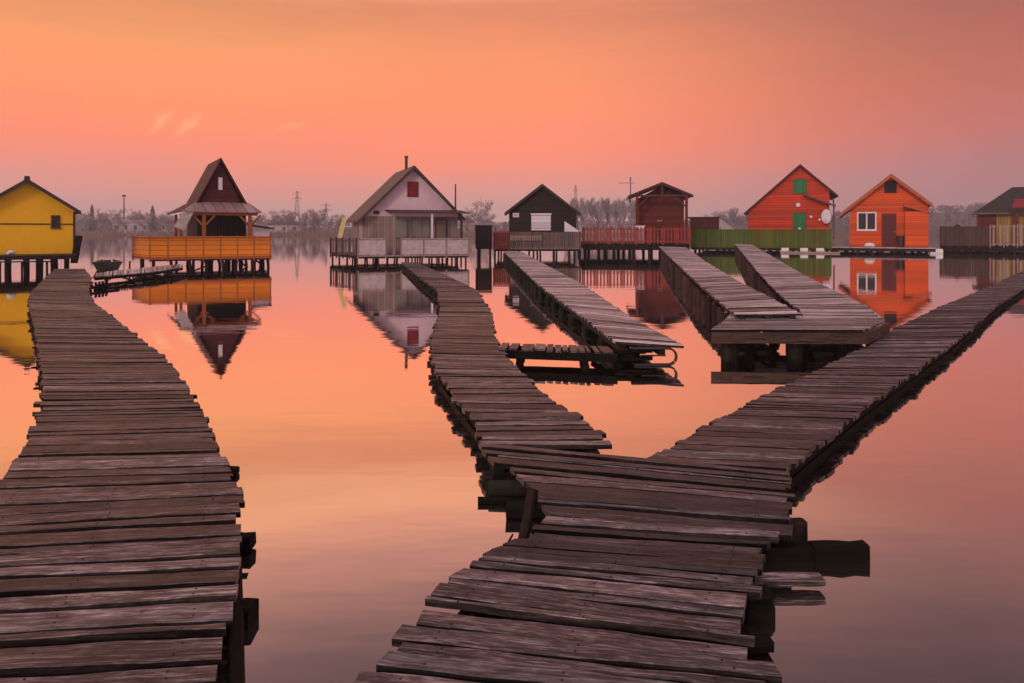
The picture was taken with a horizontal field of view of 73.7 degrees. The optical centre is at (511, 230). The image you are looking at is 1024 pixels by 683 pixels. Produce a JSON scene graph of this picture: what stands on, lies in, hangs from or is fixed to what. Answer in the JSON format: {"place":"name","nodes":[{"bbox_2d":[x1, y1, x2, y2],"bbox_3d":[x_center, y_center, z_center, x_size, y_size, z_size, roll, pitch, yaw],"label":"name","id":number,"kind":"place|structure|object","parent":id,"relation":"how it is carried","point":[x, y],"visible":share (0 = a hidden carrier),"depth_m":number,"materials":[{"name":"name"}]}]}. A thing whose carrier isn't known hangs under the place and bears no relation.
{"place":"outdoors","nodes":[
{"label":"outdoors","id":0,"kind":"place"},
{"bbox_2d":[167,158,261,235],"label":"stilt house","id":1,"kind":"structure","parent":0,"point":[216,204],"depth_m":37.48,"materials":[{"name":"brown paint"}]},
{"bbox_2d":[217,177,222,190],"bbox_3d":[-16.046,-2.601,37.554,0.300,0.768,0.090,0,0,-32],"label":"window","id":2,"kind":"structure","parent":1,"relation":"in","point":[219,179],"depth_m":37.52,"materials":[{"name":"glass"}]},
{"bbox_2d":[346,156,469,254],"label":"stilt house","id":3,"kind":"structure","parent":0,"point":[409,202],"depth_m":42.92,"materials":[{"name":"wood"}]},
{"bbox_2d":[395,218,407,237],"bbox_3d":[-6.964,-0.180,42.700,0.920,1.215,0.120,0,0,-21],"label":"window","id":4,"kind":"structure","parent":3,"relation":"in","point":[400,223],"depth_m":42.72,"materials":[{"name":"grey glass"}]},
{"bbox_2d":[410,219,430,237],"bbox_3d":[-5.772,-0.148,43.158,1.324,1.152,0.120,0,0,-21],"label":"window","id":5,"kind":"structure","parent":3,"relation":"in","point":[419,228],"depth_m":43.16,"materials":[{"name":"grey glass"}]},
{"bbox_2d":[435,219,446,237],"bbox_3d":[-4.532,0.363,43.649,0.759,2.275,0.090,0,0,-21],"label":"door","id":6,"kind":"structure","parent":3,"relation":"in","point":[440,224],"depth_m":43.61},
{"bbox_2d":[447,220,456,237],"bbox_3d":[-3.842,-0.148,43.900,0.633,1.152,0.120,0,0,-21],"label":"window","id":7,"kind":"structure","parent":3,"relation":"in","point":[451,223],"depth_m":43.90,"materials":[{"name":"grey glass"}]},
{"bbox_2d":[463,223,500,232],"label":"building","id":8,"kind":"structure","parent":0,"point":[496,226],"depth_m":322.00,"materials":[{"name":"grey glass"}]},
{"bbox_2d":[0,235,1023,682],"bbox_3d":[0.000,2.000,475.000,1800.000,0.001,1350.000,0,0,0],"label":"lake water","id":9,"kind":"structure","parent":0,"point":[346,441],"depth_m":6.81,"materials":[{"name":"liquid"}]},
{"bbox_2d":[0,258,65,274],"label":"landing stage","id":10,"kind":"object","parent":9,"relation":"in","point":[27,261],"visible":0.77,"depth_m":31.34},
{"bbox_2d":[0,253,79,274],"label":"stilt platform","id":11,"kind":"structure","parent":9,"relation":"on","point":[39,265],"depth_m":32.35,"materials":[{"name":"brown wood"}]},
{"bbox_2d":[0,176,80,254],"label":"stilt house","id":12,"kind":"structure","parent":11,"relation":"on","point":[35,218],"depth_m":32.65,"materials":[{"name":"yellow paint"}]},
{"bbox_2d":[50,215,60,228],"bbox_3d":[-22.140,-0.439,33.132,0.464,0.645,0.120,0,0,-36],"label":"window","id":13,"kind":"structure","parent":12,"relation":"in","point":[55,219],"depth_m":33.13,"materials":[{"name":"brown glass"}]},
{"bbox_2d":[70,236,82,262],"bbox_3d":[-20.983,0.888,32.910,0.340,1.313,0.382,0,0,11],"label":"leaning board","id":14,"kind":"object","parent":11,"relation":"on","point":[77,245],"visible":1,"depth_m":32.87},
{"bbox_2d":[89,281,119,289],"bbox_3d":[-14.159,2.024,23.553,0.340,0.609,1.803,0,0,0],"label":"timber trestle","id":15,"kind":"object","parent":9,"relation":"on","point":[102,286],"visible":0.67,"depth_m":23.43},
{"bbox_2d":[92,259,122,269],"bbox_3d":[-21.349,1.800,36.074,1.380,0.640,2.780,0,0,-30],"label":"rowing boat","id":16,"kind":"object","parent":9,"relation":"on","point":[114,264],"visible":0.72,"depth_m":34.94,"materials":[{"name":"green paint"}]},
{"bbox_2d":[0,269,247,682],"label":"plank pier","id":17,"kind":"structure","parent":9,"relation":"in","point":[122,502],"depth_m":4.32,"materials":[{"name":"wood"}]},
{"bbox_2d":[230,466,239,475],"bbox_3d":[-2.448,1.971,5.600,0.394,0.066,0.108,0,0,0],"label":"beam stub","id":18,"kind":"object","parent":17,"relation":"attached to","point":[235,470],"visible":0.15,"depth_m":5.58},
{"bbox_2d":[227,565,244,682],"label":"edge timber","id":19,"kind":"object","parent":17,"relation":"attached to","point":[235,656],"visible":0.67,"depth_m":3.15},
{"bbox_2d":[240,532,255,550],"bbox_3d":[-1.821,1.945,4.282,0.400,0.098,0.105,0,0,0],"label":"beam stub","id":20,"kind":"object","parent":17,"relation":"attached to","point":[248,541],"visible":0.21,"depth_m":4.25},
{"bbox_2d":[240,598,258,628],"bbox_3d":[-1.489,1.961,3.501,0.335,0.117,0.143,0,0,0],"label":"beam stub","id":21,"kind":"object","parent":17,"relation":"attached to","point":[250,607],"visible":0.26,"depth_m":3.49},
{"bbox_2d":[94,264,182,281],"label":"plank pier","id":22,"kind":"structure","parent":9,"relation":"in","point":[146,271],"depth_m":28.31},
{"bbox_2d":[151,258,269,269],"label":"stilt platform","id":23,"kind":"structure","parent":9,"relation":"on","point":[235,264],"depth_m":36.57,"materials":[{"name":"brown wood"}]},
{"bbox_2d":[132,235,271,261],"bbox_3d":[-17.369,0.903,38.362,7.040,1.336,6.505,0,0,-22],"label":"balcony fence","id":24,"kind":"object","parent":23,"relation":"on","point":[150,248],"visible":0.97,"depth_m":35.57,"materials":[{"name":"wood"}]},
{"bbox_2d":[252,225,271,235],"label":"garden shed","id":25,"kind":"structure","parent":23,"relation":"on","point":[259,231],"depth_m":38.29,"materials":[{"name":"white paint"}]},
{"bbox_2d":[332,252,355,263],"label":"side deck","id":26,"kind":"structure","parent":9,"relation":"in","point":[349,256],"depth_m":42.21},
{"bbox_2d":[330,237,356,259],"bbox_3d":[-10.503,1.054,42.429,0.122,1.312,4.970,0,0,-33],"label":"balcony fence","id":27,"kind":"object","parent":26,"relation":"on","point":[343,246],"visible":0.98,"depth_m":42.29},
{"bbox_2d":[337,217,346,237],"bbox_3d":[-10.662,-0.208,42.904,0.248,1.377,0.738,0,0,26],"label":"leaning board","id":28,"kind":"object","parent":27,"relation":"on","point":[342,227],"visible":1,"depth_m":42.87,"materials":[{"name":"yellow paint"}]},
{"bbox_2d":[352,253,467,264],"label":"stilt platform","id":29,"kind":"structure","parent":9,"relation":"on","point":[407,258],"depth_m":41.42,"materials":[{"name":"brown wood"}]},
{"bbox_2d":[357,238,386,258],"bbox_3d":[-8.309,1.019,40.592,1.709,1.242,0.115,0,0,-14],"label":"balcony fence","id":30,"kind":"object","parent":29,"relation":"on","point":[371,247],"visible":1,"depth_m":40.56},
{"bbox_2d":[400,237,469,257],"bbox_3d":[-5.139,1.019,43.443,4.227,1.242,4.115,0,0,-14],"label":"balcony fence","id":31,"kind":"object","parent":29,"relation":"on","point":[446,247],"visible":0.99,"depth_m":41.47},
{"bbox_2d":[475,225,492,258],"bbox_3d":[-2.045,1.290,49.600,1.248,3.441,1.300,0,0,0],"label":"small shed","id":32,"kind":"object","parent":9,"relation":"in","point":[483,236],"visible":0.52,"depth_m":48.96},
{"bbox_2d":[477,228,489,247],"bbox_3d":[-2.045,0.502,48.979,0.908,1.435,0.038,0,0,0],"label":"door","id":33,"kind":"structure","parent":32,"relation":"in","point":[483,234],"depth_m":48.96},
{"bbox_2d":[401,262,611,453],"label":"plank pier","id":34,"kind":"structure","parent":9,"relation":"in","point":[498,398],"depth_m":8.11,"materials":[{"name":"wood"}]},
{"bbox_2d":[518,487,537,538],"bbox_3d":[0.095,1.828,4.325,0.066,0.364,0.224,0,0,28],"label":"corner post","id":35,"kind":"object","parent":9,"relation":"on","point":[531,496],"visible":0.76,"depth_m":4.32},
{"bbox_2d":[494,248,581,258],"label":"stilt platform","id":36,"kind":"structure","parent":9,"relation":"on","point":[540,250],"depth_m":49.01,"materials":[{"name":"brown wood"}]},
{"bbox_2d":[493,231,509,250],"bbox_3d":[-0.771,0.711,48.987,1.202,1.430,0.115,0,0,0],"label":"deck fence","id":37,"kind":"object","parent":36,"relation":"on","point":[501,240],"visible":1,"depth_m":48.98,"materials":[{"name":"red paint"}]},
{"bbox_2d":[509,231,580,250],"bbox_3d":[2.367,0.729,49.010,5.184,1.394,0.110,0,0,0],"label":"deck fence","id":38,"kind":"object","parent":36,"relation":"on","point":[551,240],"visible":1,"depth_m":48.99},
{"bbox_2d":[510,235,541,240],"bbox_3d":[1.004,0.495,48.855,2.242,0.373,0.060,0,0,0],"label":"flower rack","id":39,"kind":"object","parent":38,"relation":"attached to","point":[525,237],"visible":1,"depth_m":48.83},
{"bbox_2d":[564,221,578,231],"bbox_3d":[4.340,-0.330,49.515,1.076,0.775,0.030,0,0,0],"label":"canvas screen","id":40,"kind":"object","parent":36,"relation":"on","point":[568,227],"visible":1,"depth_m":49.50,"materials":[{"name":"fabric"}]},
{"bbox_2d":[499,342,617,367],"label":"plank pier","id":41,"kind":"structure","parent":9,"relation":"in","point":[583,354],"depth_m":10.10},
{"bbox_2d":[354,443,794,682],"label":"plank pier","id":42,"kind":"structure","parent":9,"relation":"in","point":[672,548],"depth_m":3.54,"materials":[{"name":"wood"}]},
{"bbox_2d":[478,497,524,503],"bbox_3d":[0.051,1.980,5.021,0.608,0.043,0.066,0,0,0],"label":"jutting timber","id":43,"kind":"object","parent":42,"relation":"attached to","point":[492,500],"visible":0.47,"depth_m":4.99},
{"bbox_2d":[488,480,526,496],"bbox_3d":[0.095,1.940,5.149,0.545,0.097,0.130,0,0,0],"label":"jutting timber","id":44,"kind":"object","parent":42,"relation":"attached to","point":[507,488],"visible":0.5,"depth_m":5.09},
{"bbox_2d":[505,500,545,518],"bbox_3d":[0.183,1.949,4.779,0.458,0.097,0.127,0,0,0],"label":"jutting timber","id":45,"kind":"object","parent":42,"relation":"attached to","point":[514,509],"visible":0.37,"depth_m":4.72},
{"bbox_2d":[721,632,773,653],"bbox_3d":[1.097,1.954,3.241,0.272,0.055,0.112,0,0,0],"label":"stub plank","id":46,"kind":"object","parent":42,"relation":"attached to","point":[764,642],"visible":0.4,"depth_m":3.19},
{"bbox_2d":[753,572,825,587],"bbox_3d":[1.490,1.949,3.819,0.494,0.045,0.116,0,0,0],"label":"stub plank","id":47,"kind":"object","parent":42,"relation":"attached to","point":[791,579],"visible":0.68,"depth_m":3.78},
{"bbox_2d":[503,251,683,354],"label":"plank pier","id":48,"kind":"structure","parent":9,"relation":"in","point":[615,327],"depth_m":14.99,"materials":[{"name":"wood"}]},
{"bbox_2d":[631,347,677,365],"bbox_3d":[2.114,1.865,10.153,0.684,0.273,0.098,0,0,0],"label":"swim ladder","id":49,"kind":"object","parent":48,"relation":"hanging from","point":[656,364],"visible":1,"depth_m":10.11,"materials":[{"name":"metal"}]},
{"bbox_2d":[591,345,652,365],"bbox_3d":[1.647,1.893,10.533,0.911,0.270,0.886,0,0,0],"label":"timber crib","id":50,"kind":"object","parent":9,"relation":"on","point":[628,352],"visible":0.54,"depth_m":10.16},
{"bbox_2d":[578,241,689,256],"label":"stilt platform","id":51,"kind":"structure","parent":9,"relation":"on","point":[588,247],"depth_m":52.13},
{"bbox_2d":[582,227,690,244],"bbox_3d":[9.438,0.373,52.010,8.191,1.358,0.110,0,0,4],"label":"deck railing","id":52,"kind":"object","parent":51,"relation":"on","point":[649,235],"visible":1,"depth_m":51.97,"materials":[{"name":"red paint"}]},
{"bbox_2d":[636,226,644,242],"bbox_3d":[9.849,0.267,52.448,0.678,1.370,0.050,0,0,4],"label":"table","id":53,"kind":"object","parent":51,"relation":"on","point":[639,233],"visible":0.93,"depth_m":52.42,"materials":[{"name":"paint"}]},
{"bbox_2d":[619,177,693,242],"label":"stilt house","id":54,"kind":"structure","parent":51,"relation":"on","point":[661,205],"depth_m":56.94,"materials":[{"name":"wood"}]},
{"bbox_2d":[659,246,801,324],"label":"plank pier","id":55,"kind":"structure","parent":9,"relation":"in","point":[733,296],"depth_m":16.84,"materials":[{"name":"wood"}]},
{"bbox_2d":[743,585,775,627],"bbox_3d":[1.213,2.243,3.551,0.297,0.714,0.230,0,0,0],"label":"front pile","id":56,"kind":"object","parent":9,"relation":"in","point":[760,613],"visible":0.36,"depth_m":3.48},
{"bbox_2d":[691,246,830,252],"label":"stilt platform","id":57,"kind":"structure","parent":9,"relation":"on","point":[695,249],"depth_m":64.20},
{"bbox_2d":[690,229,831,249],"bbox_3d":[22.872,0.747,63.324,12.287,1.886,0.115,0,0,20],"label":"deck fence","id":58,"kind":"object","parent":57,"relation":"on","point":[781,238],"visible":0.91,"depth_m":63.16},
{"bbox_2d":[711,312,889,354],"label":"plank pier","id":59,"kind":"structure","parent":9,"relation":"in","point":[730,333],"depth_m":11.02,"materials":[{"name":"wood"}]},
{"bbox_2d":[735,244,877,332],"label":"plank pier","id":60,"kind":"structure","parent":9,"relation":"in","point":[803,294],"depth_m":18.08,"materials":[{"name":"wood"}]},
{"bbox_2d":[780,251,839,253],"bbox_3d":[26.709,1.950,61.302,4.945,0.180,0.180,0,0,20],"label":"floating log","id":61,"kind":"object","parent":9,"relation":"on","point":[811,252],"visible":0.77,"depth_m":61.13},
{"bbox_2d":[762,517,869,562],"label":"mooring beam","id":62,"kind":"structure","parent":9,"relation":"in","point":[799,547],"depth_m":4.13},
{"bbox_2d":[648,271,1023,483],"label":"plank pier","id":63,"kind":"structure","parent":9,"relation":"in","point":[794,427],"depth_m":7.52,"materials":[{"name":"wood"}]},
{"bbox_2d":[831,245,935,253],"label":"stilt platform","id":64,"kind":"structure","parent":9,"relation":"on","point":[848,248],"depth_m":61.70,"materials":[{"name":"brown wood"}]},
{"bbox_2d":[896,236,904,246],"bbox_3d":[35.321,0.959,62.096,0.700,1.030,0.700,0,0,0],"label":"rubbish bin","id":65,"kind":"object","parent":64,"relation":"on","point":[900,241],"visible":0.99,"depth_m":61.86,"materials":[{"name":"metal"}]},
{"bbox_2d":[940,244,1023,252],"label":"stilt platform","id":66,"kind":"structure","parent":9,"relation":"on","point":[1007,249],"depth_m":63.20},
{"bbox_2d":[939,226,989,246],"bbox_3d":[42.275,0.523,63.865,3.910,1.970,0.115,0,0,33],"label":"deck fence","id":67,"kind":"object","parent":66,"relation":"on","point":[949,236],"visible":1,"depth_m":63.88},
{"bbox_2d":[972,187,1023,244],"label":"stilt house","id":68,"kind":"structure","parent":66,"relation":"on","point":[1006,208],"depth_m":66.98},
{"bbox_2d":[990,225,1023,247],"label":"deck fence","id":69,"kind":"object","parent":66,"relation":"on","point":[1000,235],"visible":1,"depth_m":62.11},
{"bbox_2d":[0,0,1023,228],"label":"sky","id":70,"kind":"structure","parent":0,"point":[717,102],"materials":[{"name":"orange"}]},
{"bbox_2d":[75,212,975,235],"bbox_3d":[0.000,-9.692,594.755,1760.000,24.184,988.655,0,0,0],"label":"shore terrain","id":71,"kind":"structure","parent":0,"point":[933,227],"depth_m":480.19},
{"bbox_2d":[75,211,93,229],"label":"bare tree","id":72,"kind":"object","parent":71,"relation":"on","point":[85,218],"visible":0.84,"depth_m":307.83,"materials":[{"name":"grey plant"}]},
{"bbox_2d":[86,204,98,231],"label":"conifer tree","id":73,"kind":"object","parent":71,"relation":"on","point":[91,212],"visible":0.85,"depth_m":321.48,"materials":[{"name":"grey plant"}]},
{"bbox_2d":[92,211,112,230],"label":"bare tree","id":74,"kind":"object","parent":71,"relation":"on","point":[107,217],"visible":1,"depth_m":314.40,"materials":[{"name":"grey plant"}]},
{"bbox_2d":[101,209,126,224],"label":"bare tree","id":75,"kind":"object","parent":71,"relation":"on","point":[113,219],"visible":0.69,"depth_m":341.46,"materials":[{"name":"grey plant"}]},
{"bbox_2d":[125,209,146,232],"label":"bare tree","id":76,"kind":"object","parent":71,"relation":"on","point":[136,217],"visible":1,"depth_m":312.58,"materials":[{"name":"grey plant"}]},
{"bbox_2d":[111,219,174,232],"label":"building","id":77,"kind":"structure","parent":71,"relation":"on","point":[128,225],"depth_m":330.00,"materials":[{"name":"grey glass"}]},
{"bbox_2d":[115,225,164,229],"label":"window","id":78,"kind":"structure","parent":77,"relation":"in","point":[125,226],"depth_m":329.98,"materials":[{"name":"grey glass"}]},
{"bbox_2d":[137,211,152,233],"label":"bare tree","id":79,"kind":"object","parent":71,"relation":"on","point":[148,221],"visible":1,"depth_m":315.72,"materials":[{"name":"grey plant"}]},
{"bbox_2d":[144,205,158,232],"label":"conifer tree","id":80,"kind":"object","parent":71,"relation":"on","point":[151,226],"visible":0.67,"depth_m":327.73,"materials":[{"name":"grey plant"}]},
{"bbox_2d":[145,211,173,233],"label":"bare tree","id":81,"kind":"object","parent":71,"relation":"on","point":[159,222],"visible":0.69,"depth_m":319.14,"materials":[{"name":"grey plant"}]},
{"bbox_2d":[158,213,174,231],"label":"bare tree","id":82,"kind":"object","parent":71,"relation":"on","point":[166,221],"visible":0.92,"depth_m":311.45,"materials":[{"name":"grey plant"}]},
{"bbox_2d":[252,213,265,225],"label":"bare tree","id":83,"kind":"object","parent":71,"relation":"on","point":[258,221],"visible":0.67,"depth_m":310.59,"materials":[{"name":"grey plant"}]},
{"bbox_2d":[263,211,280,224],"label":"bare tree","id":84,"kind":"object","parent":71,"relation":"on","point":[275,216],"visible":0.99,"depth_m":330.05,"materials":[{"name":"grey plant"}]},
{"bbox_2d":[267,222,305,232],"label":"building","id":85,"kind":"structure","parent":71,"relation":"on","point":[279,226],"depth_m":330.00,"materials":[{"name":"grey glass"}]},
{"bbox_2d":[280,209,294,227],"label":"bare tree","id":86,"kind":"object","parent":71,"relation":"on","point":[287,216],"visible":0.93,"depth_m":322.55,"materials":[{"name":"grey plant"}]},
{"bbox_2d":[292,191,301,221],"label":"power pylon","id":87,"kind":"object","parent":71,"relation":"on","point":[296,198],"visible":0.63,"depth_m":359.92,"materials":[{"name":"metal"}]},
{"bbox_2d":[289,208,314,230],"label":"bare tree","id":88,"kind":"object","parent":71,"relation":"on","point":[305,218],"visible":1,"depth_m":318.43,"materials":[{"name":"grey plant"}]},
{"bbox_2d":[312,208,328,232],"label":"bare tree","id":89,"kind":"object","parent":71,"relation":"on","point":[323,215],"visible":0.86,"depth_m":336.83,"materials":[{"name":"grey plant"}]},
{"bbox_2d":[333,214,342,230],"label":"bare tree","id":90,"kind":"object","parent":71,"relation":"on","point":[339,220],"visible":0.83,"depth_m":322.14,"materials":[{"name":"grey plant"}]},
{"bbox_2d":[463,214,475,228],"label":"bare tree","id":91,"kind":"object","parent":71,"relation":"on","point":[471,220],"visible":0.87,"depth_m":313.57,"materials":[{"name":"grey plant"}]},
{"bbox_2d":[466,197,492,224],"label":"bare tree","id":92,"kind":"object","parent":71,"relation":"on","point":[477,215],"visible":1,"depth_m":300.38,"materials":[{"name":"grey plant"}]},
{"bbox_2d":[482,213,495,230],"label":"bare tree","id":93,"kind":"object","parent":71,"relation":"on","point":[488,220],"visible":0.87,"depth_m":314.22,"materials":[{"name":"grey plant"}]},
{"bbox_2d":[75,229,971,235],"bbox_3d":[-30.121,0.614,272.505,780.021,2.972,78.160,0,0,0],"label":"shore reeds","id":94,"kind":"object","parent":71,"relation":"on","point":[172,233],"visible":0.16,"depth_m":301.44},
{"bbox_2d":[76,225,971,232],"bbox_3d":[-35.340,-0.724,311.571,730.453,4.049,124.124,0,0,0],"label":"bank thicket","id":95,"kind":"object","parent":71,"relation":"on","point":[115,228],"visible":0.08,"depth_m":322.30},
{"bbox_2d":[75,204,979,229],"bbox_3d":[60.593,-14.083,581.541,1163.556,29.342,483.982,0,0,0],"label":"hillside woodland","id":96,"kind":"object","parent":71,"relation":"on","point":[947,209],"visible":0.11,"depth_m":536.31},
{"bbox_2d":[579,197,594,227],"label":"bare tree","id":97,"kind":"object","parent":71,"relation":"on","point":[586,206],"visible":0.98,"depth_m":304.04,"materials":[{"name":"grey plant"}]},
{"bbox_2d":[585,200,596,232],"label":"bare tree","id":98,"kind":"object","parent":71,"relation":"on","point":[592,212],"visible":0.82,"depth_m":304.95,"materials":[{"name":"grey plant"}]},
{"bbox_2d":[593,200,604,233],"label":"bare tree","id":99,"kind":"object","parent":71,"relation":"on","point":[599,212],"visible":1,"depth_m":298.96,"materials":[{"name":"grey plant"}]},
{"bbox_2d":[600,197,610,228],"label":"bare tree","id":100,"kind":"object","parent":71,"relation":"on","point":[605,209],"visible":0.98,"depth_m":301.49,"materials":[{"name":"grey plant"}]},
{"bbox_2d":[578,221,633,232],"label":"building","id":101,"kind":"structure","parent":71,"relation":"on","point":[612,224],"depth_m":324.00,"materials":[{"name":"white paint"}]},
{"bbox_2d":[604,201,616,226],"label":"bare tree","id":102,"kind":"object","parent":71,"relation":"on","point":[611,211],"visible":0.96,"depth_m":302.86,"materials":[{"name":"grey plant"}]},
{"bbox_2d":[608,199,620,233],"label":"bare tree","id":103,"kind":"object","parent":71,"relation":"on","point":[615,216],"visible":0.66,"depth_m":304.62,"materials":[{"name":"grey plant"}]},
{"bbox_2d":[615,197,626,233],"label":"bare tree","id":104,"kind":"object","parent":71,"relation":"on","point":[622,207],"visible":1,"depth_m":300.10,"materials":[{"name":"grey plant"}]},
{"bbox_2d":[626,200,634,228],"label":"bare tree","id":105,"kind":"object","parent":71,"relation":"on","point":[631,213],"visible":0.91,"depth_m":300.39,"materials":[{"name":"grey plant"}]},
{"bbox_2d":[728,211,746,228],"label":"bare tree","id":106,"kind":"object","parent":71,"relation":"on","point":[739,219],"visible":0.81,"depth_m":304.25,"materials":[{"name":"grey plant"}]},
{"bbox_2d":[963,203,985,225],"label":"bare tree","id":107,"kind":"object","parent":71,"relation":"on","point":[973,206],"visible":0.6,"depth_m":403.72,"materials":[{"name":"grey plant"}]},
{"bbox_2d":[504,184,580,246],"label":"stilt house","id":108,"kind":"structure","parent":0,"point":[542,208],"depth_m":51.00,"materials":[{"name":"black paint"}]},
{"bbox_2d":[688,217,733,245],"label":"lake shed","id":109,"kind":"structure","parent":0,"point":[707,223],"depth_m":67.96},
{"bbox_2d":[744,164,837,245],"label":"stilt house","id":110,"kind":"structure","parent":0,"point":[799,196],"depth_m":65.45,"materials":[{"name":"red paint"}]},
{"bbox_2d":[793,212,805,228],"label":"door","id":111,"kind":"structure","parent":110,"relation":"in","point":[799,218],"depth_m":65.29,"materials":[{"name":"green paint"}]},
{"bbox_2d":[838,174,932,247],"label":"stilt house","id":112,"kind":"structure","parent":0,"point":[886,211],"depth_m":62.91,"materials":[{"name":"orange paint"}]},
{"bbox_2d":[857,212,876,230],"bbox_3d":[33.148,-0.912,63.830,1.618,1.730,0.070,0,0,27],"label":"window","id":113,"kind":"structure","parent":112,"relation":"in","point":[866,221],"depth_m":63.81,"materials":[{"name":"glass"}]},
{"bbox_2d":[881,213,897,246],"bbox_3d":[34.745,-0.085,62.948,1.372,3.218,0.160,0,0,28],"label":"door","id":114,"kind":"structure","parent":112,"relation":"in","point":[889,221],"depth_m":62.93,"materials":[{"name":"wood"}]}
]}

